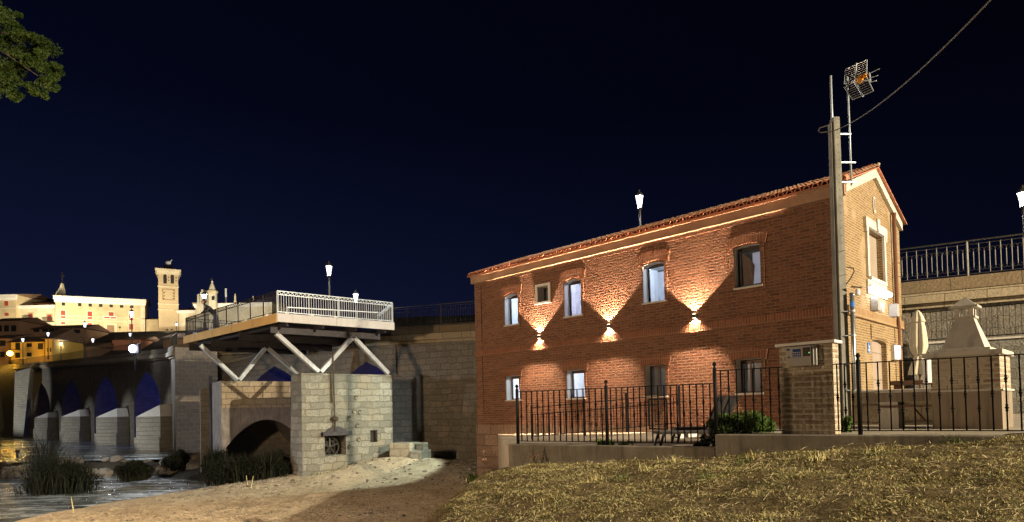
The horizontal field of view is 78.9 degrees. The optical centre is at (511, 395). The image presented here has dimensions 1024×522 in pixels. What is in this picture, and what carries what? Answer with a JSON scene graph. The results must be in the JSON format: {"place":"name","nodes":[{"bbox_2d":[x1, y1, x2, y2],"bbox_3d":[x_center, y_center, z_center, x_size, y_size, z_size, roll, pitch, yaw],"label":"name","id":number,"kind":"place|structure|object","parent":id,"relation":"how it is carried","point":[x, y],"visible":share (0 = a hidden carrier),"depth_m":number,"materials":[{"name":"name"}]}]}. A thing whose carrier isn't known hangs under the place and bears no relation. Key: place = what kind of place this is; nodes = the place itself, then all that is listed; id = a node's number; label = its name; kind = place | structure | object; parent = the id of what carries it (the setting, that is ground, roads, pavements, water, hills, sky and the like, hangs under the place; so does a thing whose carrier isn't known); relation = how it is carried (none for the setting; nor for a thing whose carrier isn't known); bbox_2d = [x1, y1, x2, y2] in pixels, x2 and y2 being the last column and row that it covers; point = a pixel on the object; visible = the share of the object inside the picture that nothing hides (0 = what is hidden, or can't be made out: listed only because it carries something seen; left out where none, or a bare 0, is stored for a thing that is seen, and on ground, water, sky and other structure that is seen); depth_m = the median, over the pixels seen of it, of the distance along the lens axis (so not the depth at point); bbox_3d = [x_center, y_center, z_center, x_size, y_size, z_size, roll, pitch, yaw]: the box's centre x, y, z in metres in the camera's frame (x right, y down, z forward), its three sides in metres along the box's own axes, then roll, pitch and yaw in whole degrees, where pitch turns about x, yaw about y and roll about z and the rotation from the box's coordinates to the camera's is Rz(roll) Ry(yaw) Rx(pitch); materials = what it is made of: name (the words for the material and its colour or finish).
{"place":"outdoors","nodes":[
{"label":"outdoors","id":0,"kind":"place"},
{"bbox_2d":[0,437,175,462],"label":"river","id":1,"kind":"structure","parent":0,"point":[125,451],"depth_m":53.45,"materials":[{"name":"liquid"}]},
{"bbox_2d":[0,475,214,521],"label":"water","id":2,"kind":"structure","parent":0,"point":[13,508],"depth_m":29.35,"materials":[{"name":"grey liquid"}]},
{"bbox_2d":[11,430,81,480],"bbox_3d":[-25.417,3.122,33.983,3.999,3.211,3.139,-2,-1,17],"label":"river shrub","id":3,"kind":"object","parent":2,"relation":"on","point":[45,451],"visible":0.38,"depth_m":33.78,"materials":[{"name":"green plant"}]},
{"bbox_2d":[7,449,112,496],"bbox_3d":[-22.087,3.660,30.549,5.146,2.530,3.328,-1,-1,0],"label":"river shrub","id":4,"kind":"object","parent":2,"relation":"in","point":[51,477],"visible":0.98,"depth_m":30.10,"materials":[{"name":"green plant"}]},
{"bbox_2d":[111,455,155,482],"bbox_3d":[-20.306,3.877,33.462,2.328,1.474,2.228,-1,-1,0],"label":"river shrub","id":5,"kind":"object","parent":2,"relation":"in","point":[132,470],"visible":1,"depth_m":33.02,"materials":[{"name":"green plant"}]},
{"bbox_2d":[0,315,476,521],"bbox_3d":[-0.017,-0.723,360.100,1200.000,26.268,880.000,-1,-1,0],"label":"ground","id":6,"kind":"structure","parent":0,"point":[305,508],"depth_m":25.37,"materials":[{"name":"beige sand"}]},
{"bbox_2d":[0,466,20,474],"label":"river rock","id":7,"kind":"object","parent":6,"relation":"on","point":[6,470],"visible":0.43,"depth_m":39.20,"materials":[{"name":"brown stone"}]},
{"bbox_2d":[0,334,36,363],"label":"town house","id":8,"kind":"structure","parent":6,"relation":"on","point":[5,346],"depth_m":114.26,"materials":[{"name":"tile"}]},
{"bbox_2d":[7,336,44,363],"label":"town house","id":9,"kind":"structure","parent":6,"relation":"on","point":[33,347],"depth_m":112.24,"materials":[{"name":"paint"}]},
{"bbox_2d":[0,294,51,318],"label":"corner building","id":10,"kind":"structure","parent":6,"relation":"on","point":[9,305],"depth_m":150.58,"materials":[{"name":"white paint"}]},
{"bbox_2d":[0,317,51,335],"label":"town house","id":11,"kind":"structure","parent":6,"relation":"on","point":[13,326],"depth_m":125.96,"materials":[{"name":"tile"}]},
{"bbox_2d":[0,0,65,102],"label":"leafy tree","id":12,"kind":"object","parent":6,"relation":"on","point":[41,47],"visible":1,"depth_m":15.52,"materials":[{"name":"green plant"}]},
{"bbox_2d":[18,300,55,324],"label":"convent wing","id":13,"kind":"structure","parent":6,"relation":"on","point":[44,311],"depth_m":151.51,"materials":[{"name":"beige paint"}]},
{"bbox_2d":[39,329,87,361],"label":"town house","id":14,"kind":"structure","parent":6,"relation":"on","point":[71,340],"depth_m":113.01,"materials":[{"name":"paint"}]},
{"bbox_2d":[31,324,111,342],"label":"town house","id":15,"kind":"structure","parent":6,"relation":"on","point":[96,331],"depth_m":129.63,"materials":[{"name":"tile"}]},
{"bbox_2d":[83,342,113,357],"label":"town house","id":16,"kind":"structure","parent":6,"relation":"on","point":[93,346],"depth_m":121.54,"materials":[{"name":"tile"}]},
{"bbox_2d":[52,295,150,331],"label":"convent","id":17,"kind":"structure","parent":6,"relation":"on","point":[74,310],"depth_m":154.64,"materials":[{"name":"white paint"}]},
{"bbox_2d":[55,273,65,294],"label":"bell gable","id":18,"kind":"structure","parent":17,"relation":"on","point":[61,290],"depth_m":153.67,"materials":[{"name":"beige stone"}]},
{"bbox_2d":[104,323,116,331],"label":"door","id":19,"kind":"structure","parent":17,"relation":"in","point":[112,327],"depth_m":155.26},
{"bbox_2d":[98,468,112,476],"bbox_3d":[-25.451,4.884,38.858,1.005,0.769,1.136,-1,-1,7],"label":"river rock","id":20,"kind":"object","parent":6,"relation":"on","point":[107,472],"visible":0.56,"depth_m":38.60,"materials":[{"name":"beige stone"}]},
{"bbox_2d":[108,337,159,349],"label":"town house","id":21,"kind":"structure","parent":6,"relation":"on","point":[116,342],"depth_m":125.31,"materials":[{"name":"tile"}]},
{"bbox_2d":[145,318,158,330],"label":"gate house","id":22,"kind":"structure","parent":6,"relation":"on","point":[152,324],"depth_m":158.48,"materials":[{"name":"stone"}]},
{"bbox_2d":[155,268,180,330],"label":"church tower","id":23,"kind":"structure","parent":6,"relation":"on","point":[168,287],"depth_m":149.51,"materials":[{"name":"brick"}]},
{"bbox_2d":[155,465,185,475],"bbox_3d":[-21.028,4.618,38.584,1.661,1.036,1.570,-1,-1,0],"label":"river rock","id":24,"kind":"object","parent":6,"relation":"on","point":[159,470],"visible":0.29,"depth_m":37.91,"materials":[{"name":"stone"}]},
{"bbox_2d":[160,446,193,471],"bbox_3d":[-20.694,3.857,38.467,2.368,1.577,2.778,-1,-1,0],"label":"river shrub","id":25,"kind":"object","parent":6,"relation":"on","point":[178,459],"visible":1,"depth_m":37.98,"materials":[{"name":"green plant"}]},
{"bbox_2d":[159,333,206,347],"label":"town house","id":26,"kind":"structure","parent":6,"relation":"on","point":[179,339],"depth_m":118.42,"materials":[{"name":"tile"}]},
{"bbox_2d":[176,308,195,330],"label":"church nave","id":27,"kind":"structure","parent":6,"relation":"on","point":[184,313],"depth_m":150.46,"materials":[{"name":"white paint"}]},
{"bbox_2d":[186,459,199,469],"bbox_3d":[-19.594,4.383,38.720,1.320,0.824,1.248,-1,-1,-29],"label":"river rock","id":28,"kind":"object","parent":6,"relation":"on","point":[192,464],"visible":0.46,"depth_m":38.16,"materials":[{"name":"brown stone"}]},
{"bbox_2d":[209,376,212,449],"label":"iron column","id":29,"kind":"structure","parent":6,"relation":"on","point":[210,411],"depth_m":36.21,"materials":[{"name":"metal"}]},
{"bbox_2d":[206,279,217,327],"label":"church turret","id":30,"kind":"object","parent":6,"relation":"on","point":[211,291],"visible":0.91,"depth_m":143.80,"materials":[{"name":"beige stone"}]},
{"bbox_2d":[195,445,230,473],"bbox_3d":[-16.153,3.410,33.881,2.322,1.756,2.553,-1,-1,0],"label":"river shrub","id":31,"kind":"object","parent":6,"relation":"on","point":[216,454],"visible":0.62,"depth_m":33.53,"materials":[{"name":"green plant"}]},
{"bbox_2d":[185,451,267,486],"bbox_3d":[-13.457,3.521,30.544,5.090,1.745,2.983,-1,-1,0],"label":"river shrub","id":32,"kind":"object","parent":6,"relation":"on","point":[233,470],"visible":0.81,"depth_m":29.96,"materials":[{"name":"green plant"}]},
{"bbox_2d":[192,289,292,329],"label":"church","id":33,"kind":"structure","parent":6,"relation":"on","point":[198,306],"depth_m":146.27,"materials":[{"name":"white paint"}]},
{"bbox_2d":[200,381,290,471],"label":"mill arch block","id":34,"kind":"structure","parent":6,"relation":"on","point":[248,417],"depth_m":36.03,"materials":[{"name":"stone"}]},
{"bbox_2d":[242,443,291,480],"bbox_3d":[-11.716,3.223,30.622,3.660,2.033,2.821,-1,-1,0],"label":"river shrub","id":35,"kind":"object","parent":6,"relation":"on","point":[274,463],"visible":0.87,"depth_m":30.07,"materials":[{"name":"green plant"}]},
{"bbox_2d":[90,457,476,521],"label":"stones","id":36,"kind":"object","parent":6,"relation":"on","point":[292,481],"visible":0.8,"depth_m":27.58,"materials":[{"name":"stone"}]},
{"bbox_2d":[290,373,392,476],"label":"mill pier","id":37,"kind":"structure","parent":6,"relation":"on","point":[363,409],"depth_m":30.84,"materials":[{"name":"beige stone"}]},
{"bbox_2d":[325,436,339,454],"bbox_3d":[-9.045,2.551,30.832,1.045,1.031,0.140,0,-2,-41],"label":"turbine wheel","id":38,"kind":"object","parent":37,"relation":"attached to","point":[329,446],"visible":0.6,"depth_m":30.86,"materials":[{"name":"grey metal"}]},
{"bbox_2d":[321,352,351,435],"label":"sluice gate","id":39,"kind":"structure","parent":37,"relation":"attached to","point":[335,430],"depth_m":30.40,"materials":[{"name":"metal"}]},
{"bbox_2d":[389,442,430,459],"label":"stone steps","id":40,"kind":"structure","parent":6,"relation":"on","point":[419,450],"depth_m":31.24,"materials":[{"name":"beige stone"}]},
{"bbox_2d":[13,270,1023,461],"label":"stone bridge","id":41,"kind":"structure","parent":6,"relation":"on","point":[152,402],"depth_m":40.23,"materials":[{"name":"stone"}]},
{"bbox_2d":[57,350,87,360],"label":"bridge railing","id":42,"kind":"object","parent":41,"relation":"on","point":[61,356],"visible":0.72,"depth_m":82.97,"materials":[{"name":"grey metal"}]},
{"bbox_2d":[89,345,126,356],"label":"bridge railing","id":43,"kind":"object","parent":41,"relation":"on","point":[122,349],"visible":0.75,"depth_m":69.55,"materials":[{"name":"grey metal"}]},
{"bbox_2d":[129,343,140,369],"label":"floodlight","id":44,"kind":"object","parent":41,"relation":"attached to","point":[134,349],"visible":1,"depth_m":56.53,"materials":[{"name":"grey"}]},
{"bbox_2d":[126,337,171,352],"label":"bridge railing","id":45,"kind":"object","parent":41,"relation":"on","point":[163,345],"visible":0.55,"depth_m":58.08,"materials":[{"name":"grey metal"}]},
{"bbox_2d":[183,313,394,380],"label":"viewing platform","id":46,"kind":"structure","parent":41,"relation":"on","point":[275,335],"depth_m":31.84,"materials":[{"name":"metal"}]},
{"bbox_2d":[186,290,276,334],"bbox_3d":[-14.564,-4.018,31.723,10.763,1.113,0.226,-2,-2,42],"label":"platform railing","id":47,"kind":"object","parent":46,"relation":"on","point":[238,313],"visible":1,"depth_m":31.19,"materials":[{"name":"metal"}]},
{"bbox_2d":[325,261,331,316],"bbox_3d":[-11.048,-5.899,37.642,0.372,4.540,0.430,-1,-1,0],"label":"street lamp","id":48,"kind":"object","parent":46,"relation":"on","point":[328,265],"visible":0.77,"depth_m":37.59,"materials":[{"name":"grey metal"}]},
{"bbox_2d":[287,306,378,320],"bbox_3d":[-9.498,-4.146,33.386,5.085,1.025,0.070,0,-2,-37],"label":"handrail","id":49,"kind":"object","parent":46,"relation":"on","point":[334,310],"visible":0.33,"depth_m":33.52,"materials":[{"name":"metal"}]},
{"bbox_2d":[276,290,392,321],"bbox_3d":[-8.362,-4.199,29.997,5.931,1.113,0.226,0,-2,-40],"label":"platform railing","id":50,"kind":"object","parent":46,"relation":"on","point":[338,307],"visible":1,"depth_m":29.83,"materials":[{"name":"metal"}]},
{"bbox_2d":[374,301,474,326],"bbox_3d":[-5.088,-4.570,35.779,6.766,1.314,0.065,-2,-1,21],"label":"bridge railing","id":51,"kind":"object","parent":41,"relation":"on","point":[407,323],"visible":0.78,"depth_m":35.62,"materials":[{"name":"grey metal"}]},
{"bbox_2d":[900,233,1023,280],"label":"bridge railing","id":52,"kind":"object","parent":41,"relation":"on","point":[967,258],"visible":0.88,"depth_m":21.06,"materials":[{"name":"grey metal"}]},
{"bbox_2d":[1016,185,1023,238],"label":"street lamp","id":53,"kind":"object","parent":41,"relation":"on","point":[1020,194],"visible":0.94,"depth_m":25.62,"materials":[{"name":"white glass"}]},
{"bbox_3d":[6.347,-4.667,30.305,0.600,1.742,0.600,-1,-1,0],"label":"lamp plinth","id":54,"kind":"object","parent":41,"relation":"on","visible":0},
{"bbox_2d":[635,190,643,225],"bbox_3d":[6.274,-7.806,30.372,0.372,4.540,0.430,-1,-1,0],"label":"street lamp","id":55,"kind":"object","parent":54,"relation":"on","point":[639,197],"visible":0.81,"depth_m":30.32,"materials":[{"name":"white glass"}]},
{"bbox_2d":[467,163,906,477],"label":"brick house","id":56,"kind":"structure","parent":6,"relation":"on","point":[748,281],"depth_m":20.62,"materials":[{"name":"brick"}]},
{"bbox_2d":[500,284,521,328],"bbox_3d":[0.092,-3.781,26.475,0.436,1.802,1.296,0,-2,-45],"label":"window","id":57,"kind":"structure","parent":56,"relation":"in","point":[514,288],"depth_m":26.64,"materials":[{"name":"brown glass"}]},
{"bbox_2d":[502,367,522,400],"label":"window","id":58,"kind":"structure","parent":56,"relation":"in","point":[508,380],"depth_m":26.59,"materials":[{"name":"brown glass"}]},
{"bbox_2d":[534,282,551,304],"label":"window","id":59,"kind":"structure","parent":56,"relation":"in","point":[542,291],"depth_m":25.25,"materials":[{"name":"grey stone"}]},
{"bbox_2d":[558,268,585,320],"bbox_3d":[2.458,-3.905,24.082,0.436,1.916,1.337,0,-2,-45],"label":"window","id":60,"kind":"structure","parent":56,"relation":"in","point":[566,296],"depth_m":24.25,"materials":[{"name":"brown glass"}]},
{"bbox_2d":[561,360,588,399],"bbox_3d":[2.563,-0.587,23.982,0.436,1.499,1.309,0,-2,-45],"label":"window","id":61,"kind":"structure","parent":56,"relation":"in","point":[569,375],"depth_m":24.15,"materials":[{"name":"brown glass"}]},
{"bbox_2d":[636,249,669,306],"bbox_3d":[4.993,-4.038,21.519,0.436,1.876,1.338,0,-2,-45],"label":"window","id":62,"kind":"structure","parent":56,"relation":"in","point":[662,254],"depth_m":21.65,"materials":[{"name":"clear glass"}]},
{"bbox_2d":[638,354,670,397],"bbox_3d":[5.044,-0.665,21.474,0.436,1.467,1.275,0,-2,-45],"label":"window","id":63,"kind":"structure","parent":56,"relation":"in","point":[649,373],"depth_m":21.61,"materials":[{"name":"brown"}]},
{"bbox_2d":[726,232,767,292],"bbox_3d":[7.290,-4.084,19.125,0.336,1.747,1.292,0,-2,-45],"label":"window","id":64,"kind":"structure","parent":56,"relation":"in","point":[748,264],"depth_m":19.16,"materials":[{"name":"grey"}]},
{"bbox_2d":[728,347,767,394],"bbox_3d":[7.358,-0.743,19.134,0.436,1.449,1.235,0,-2,-45],"label":"window","id":65,"kind":"structure","parent":56,"relation":"in","point":[758,352],"depth_m":19.22,"materials":[{"name":"grey"}]},
{"bbox_2d":[863,216,887,299],"bbox_3d":[11.102,-4.189,19.046,2.136,2.339,0.311,0,-2,-45],"label":"blind window","id":66,"kind":"structure","parent":56,"relation":"in","point":[870,241],"depth_m":19.20,"materials":[{"name":"white stone"}]},
{"bbox_2d":[872,340,882,389],"bbox_3d":[11.165,-0.531,19.164,1.520,2.368,0.060,0,-2,-45],"label":"door","id":67,"kind":"structure","parent":56,"relation":"in","point":[876,346],"depth_m":19.30,"materials":[{"name":"brown wood"}]},
{"bbox_2d":[869,284,892,296],"bbox_3d":[11.200,-3.173,18.921,1.840,0.177,0.218,0,-2,-45],"label":"tube light","id":68,"kind":"object","parent":56,"relation":"attached to","point":[880,290],"visible":1,"depth_m":18.67,"materials":[{"name":"white paint"}]},
{"bbox_2d":[870,291,899,316],"bbox_3d":[11.530,-2.879,19.214,2.211,0.727,0.230,0,-2,-45],"label":"electrical box","id":69,"kind":"object","parent":56,"relation":"attached to","point":[876,305],"visible":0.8,"depth_m":18.69,"materials":[{"name":"white paint"}]},
{"bbox_2d":[891,345,900,359],"bbox_3d":[12.332,-1.383,19.967,0.320,0.480,0.211,0,-2,-45],"label":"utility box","id":70,"kind":"object","parent":56,"relation":"attached to","point":[895,352],"visible":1,"depth_m":19.88,"materials":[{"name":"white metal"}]},
{"bbox_2d":[0,0,1023,320],"label":"sky","id":71,"kind":"structure","parent":0,"point":[412,148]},
{"bbox_2d":[498,432,713,468],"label":"patio","id":72,"kind":"structure","parent":0,"point":[504,440],"depth_m":18.40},
{"bbox_2d":[589,432,696,438],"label":"ramp","id":73,"kind":"structure","parent":72,"relation":"on","point":[643,435],"depth_m":16.87,"materials":[{"name":"white paint"}]},
{"bbox_2d":[530,386,680,439],"bbox_3d":[2.483,0.576,17.741,4.948,1.500,0.070,-2,-2,39],"label":"ramp railing","id":74,"kind":"object","parent":73,"relation":"on","point":[630,406],"visible":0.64,"depth_m":17.32,"materials":[{"name":"black metal"}]},
{"bbox_2d":[648,398,667,429],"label":"gate","id":75,"kind":"structure","parent":72,"relation":"on","point":[654,406],"depth_m":15.47,"materials":[{"name":"black metal"}]},
{"bbox_2d":[653,395,727,445],"bbox_3d":[3.587,0.546,12.554,1.407,1.061,0.650,-1,-1,3],"label":"sun lounger","id":76,"kind":"object","parent":72,"relation":"on","point":[724,402],"visible":0.34,"depth_m":12.30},
{"bbox_2d":[693,433,714,445],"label":"garden shrub","id":77,"kind":"object","parent":72,"relation":"on","point":[708,439],"visible":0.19,"depth_m":11.79,"materials":[{"name":"green plant"}]},
{"bbox_2d":[670,395,738,443],"bbox_3d":[4.338,0.551,14.054,1.407,1.061,0.650,-1,-1,3],"label":"sun lounger","id":78,"kind":"object","parent":72,"relation":"on","point":[732,402],"visible":0.37,"depth_m":13.90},
{"bbox_2d":[425,432,1023,521],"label":"grass bank","id":79,"kind":"structure","parent":0,"point":[758,502],"depth_m":7.67,"materials":[{"name":"brown plant"}]},
{"bbox_2d":[508,443,715,467],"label":"wall","id":80,"kind":"structure","parent":79,"relation":"on","point":[568,453],"depth_m":11.37,"materials":[{"name":"concrete"}]},
{"bbox_2d":[515,384,605,443],"bbox_3d":[0.897,0.345,11.957,1.973,1.195,0.068,-2,-1,34],"label":"iron fence panel","id":81,"kind":"object","parent":80,"relation":"on","point":[521,416],"visible":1,"depth_m":11.99,"materials":[{"name":"black metal"}]},
{"bbox_2d":[604,380,714,444],"bbox_3d":[2.521,0.283,10.835,1.981,1.195,0.068,-2,-1,34],"label":"iron fence panel","id":82,"kind":"object","parent":80,"relation":"on","point":[622,414],"visible":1,"depth_m":10.86,"materials":[{"name":"black metal"}]},
{"bbox_2d":[470,437,1015,521],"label":"fallen leaves","id":83,"kind":"object","parent":79,"relation":"on","point":[892,480],"visible":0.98,"depth_m":7.20,"materials":[{"name":"brown plant"}]},
{"bbox_2d":[715,434,1004,456],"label":"wall","id":84,"kind":"structure","parent":79,"relation":"on","point":[735,444],"depth_m":9.32,"materials":[{"name":"concrete"}]},
{"bbox_2d":[712,362,784,433],"bbox_3d":[3.773,0.025,9.972,1.081,1.195,0.068,-2,-1,34],"label":"iron fence panel","id":85,"kind":"object","parent":84,"relation":"on","point":[715,402],"visible":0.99,"depth_m":10.03,"materials":[{"name":"black metal"}]},
{"bbox_2d":[833,363,857,430],"bbox_3d":[4.917,0.026,9.176,0.300,0.999,0.048,-2,-2,35],"label":"iron fence panel","id":86,"kind":"object","parent":84,"relation":"on","point":[838,397],"visible":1,"depth_m":9.17,"materials":[{"name":"black metal"}]},
{"bbox_2d":[855,353,1023,434],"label":"iron fence panel","id":87,"kind":"object","parent":84,"relation":"on","point":[859,395],"visible":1,"depth_m":8.59,"materials":[{"name":"black metal"}]},
{"bbox_2d":[731,414,1023,434],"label":"patio","id":88,"kind":"structure","parent":0,"point":[1017,421],"depth_m":10.02,"materials":[{"name":"beige concrete"}]},
{"bbox_2d":[706,409,776,436],"bbox_3d":[4.086,0.549,11.001,1.270,0.647,1.124,-1,-1,0],"label":"garden shrub","id":89,"kind":"object","parent":88,"relation":"on","point":[750,422],"visible":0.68,"depth_m":10.75,"materials":[{"name":"green plant"}]},
{"bbox_2d":[775,339,841,433],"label":"meter pillar","id":90,"kind":"structure","parent":88,"relation":"on","point":[808,394],"depth_m":9.79,"materials":[{"name":"brick"}]},
{"bbox_2d":[786,345,817,366],"bbox_3d":[4.583,-0.623,9.854,0.084,0.318,0.472,0,-2,-45],"label":"meter box","id":91,"kind":"object","parent":90,"relation":"attached to","point":[807,355],"visible":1,"depth_m":9.81,"materials":[{"name":"grey metal"}]},
{"bbox_2d":[791,346,810,365],"bbox_3d":[4.569,-0.623,9.836,0.009,0.298,0.307,0,-2,-45],"label":"door","id":92,"kind":"structure","parent":91,"relation":"in","point":[803,360],"depth_m":9.84,"materials":[{"name":"metal"}]},
{"bbox_2d":[818,117,854,419],"bbox_3d":[8.135,-3.114,15.567,0.771,7.718,0.270,-1,-1,0],"label":"concrete pole","id":93,"kind":"object","parent":88,"relation":"on","point":[840,315],"visible":0.92,"depth_m":15.49,"materials":[{"name":"concrete"}]},
{"bbox_2d":[829,75,832,118],"bbox_3d":[8.101,-7.188,15.755,0.052,1.834,0.052,-1,-1,-22],"label":"steel tube","id":94,"kind":"object","parent":93,"relation":"attached to","point":[831,97],"visible":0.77,"depth_m":15.74,"materials":[{"name":"silver metal"}]},
{"bbox_2d":[844,292,855,390],"bbox_3d":[8.359,-0.948,15.311,0.247,3.166,0.128,-1,-1,0],"label":"galvanised conduit","id":95,"kind":"object","parent":93,"relation":"attached to","point":[852,325],"visible":0.72,"depth_m":15.29,"materials":[{"name":"metal"}]},
{"bbox_2d":[840,59,879,185],"bbox_3d":[8.706,-6.870,15.478,0.546,3.147,0.880,0,-2,-45],"label":"tv antenna","id":96,"kind":"object","parent":93,"relation":"attached to","point":[860,78],"visible":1,"depth_m":15.65,"materials":[{"name":"metal"}]},
{"bbox_2d":[839,0,990,128],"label":"overhead cable","id":97,"kind":"object","parent":93,"relation":"attached to","point":[973,17],"visible":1,"depth_m":9.25,"materials":[{"name":"black rubber"}]},
{"bbox_2d":[841,416,852,431],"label":"climbing plant","id":98,"kind":"object","parent":88,"relation":"on","point":[849,423],"visible":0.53,"depth_m":10.06,"materials":[{"name":"green plant"}]},
{"bbox_2d":[851,392,932,424],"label":"stone wall","id":99,"kind":"structure","parent":88,"relation":"on","point":[873,410],"depth_m":12.88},
{"bbox_2d":[875,389,931,427],"bbox_3d":[7.166,0.270,11.268,0.600,0.733,0.879,0,-2,-45],"label":"side counter","id":100,"kind":"object","parent":88,"relation":"on","point":[896,405],"visible":0.65,"depth_m":11.20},
{"bbox_2d":[891,380,931,388],"bbox_3d":[9.041,0.130,13.956,0.824,0.921,0.800,-2,-2,38],"label":"timber table","id":101,"kind":"object","parent":88,"relation":"on","point":[897,384],"visible":0.28,"depth_m":13.74,"materials":[{"name":"brown wood"}]},
{"bbox_2d":[908,310,927,387],"bbox_3d":[9.573,-0.711,14.614,0.546,2.607,0.560,-1,-1,0],"label":"closed parasol","id":102,"kind":"object","parent":88,"relation":"on","point":[918,342],"visible":0.73,"depth_m":14.52,"materials":[{"name":"beige fabric"}]},
{"bbox_2d":[922,360,931,382],"bbox_3d":[8.647,-0.507,12.910,0.160,0.500,0.160,-1,-1,0],"label":"white panel","id":103,"kind":"object","parent":88,"relation":"on","point":[929,371],"visible":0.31,"depth_m":12.83,"materials":[{"name":"paint"}]},
{"bbox_2d":[921,297,1013,428],"bbox_3d":[7.900,-0.527,10.773,1.250,2.350,1.108,0,-2,-45],"label":"barbecue","id":104,"kind":"object","parent":88,"relation":"on","point":[966,337],"visible":0.93,"depth_m":10.40,"materials":[{"name":"brick"}]},
{"bbox_2d":[914,336,1023,413],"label":"retaining wall","id":105,"kind":"structure","parent":88,"relation":"on","point":[1015,344],"depth_m":19.13,"materials":[{"name":"grey stone"}]},
{"bbox_2d":[911,303,1023,339],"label":"terrace railing","id":106,"kind":"object","parent":105,"relation":"on","point":[980,320],"visible":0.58,"depth_m":19.58,"materials":[{"name":"black metal"}]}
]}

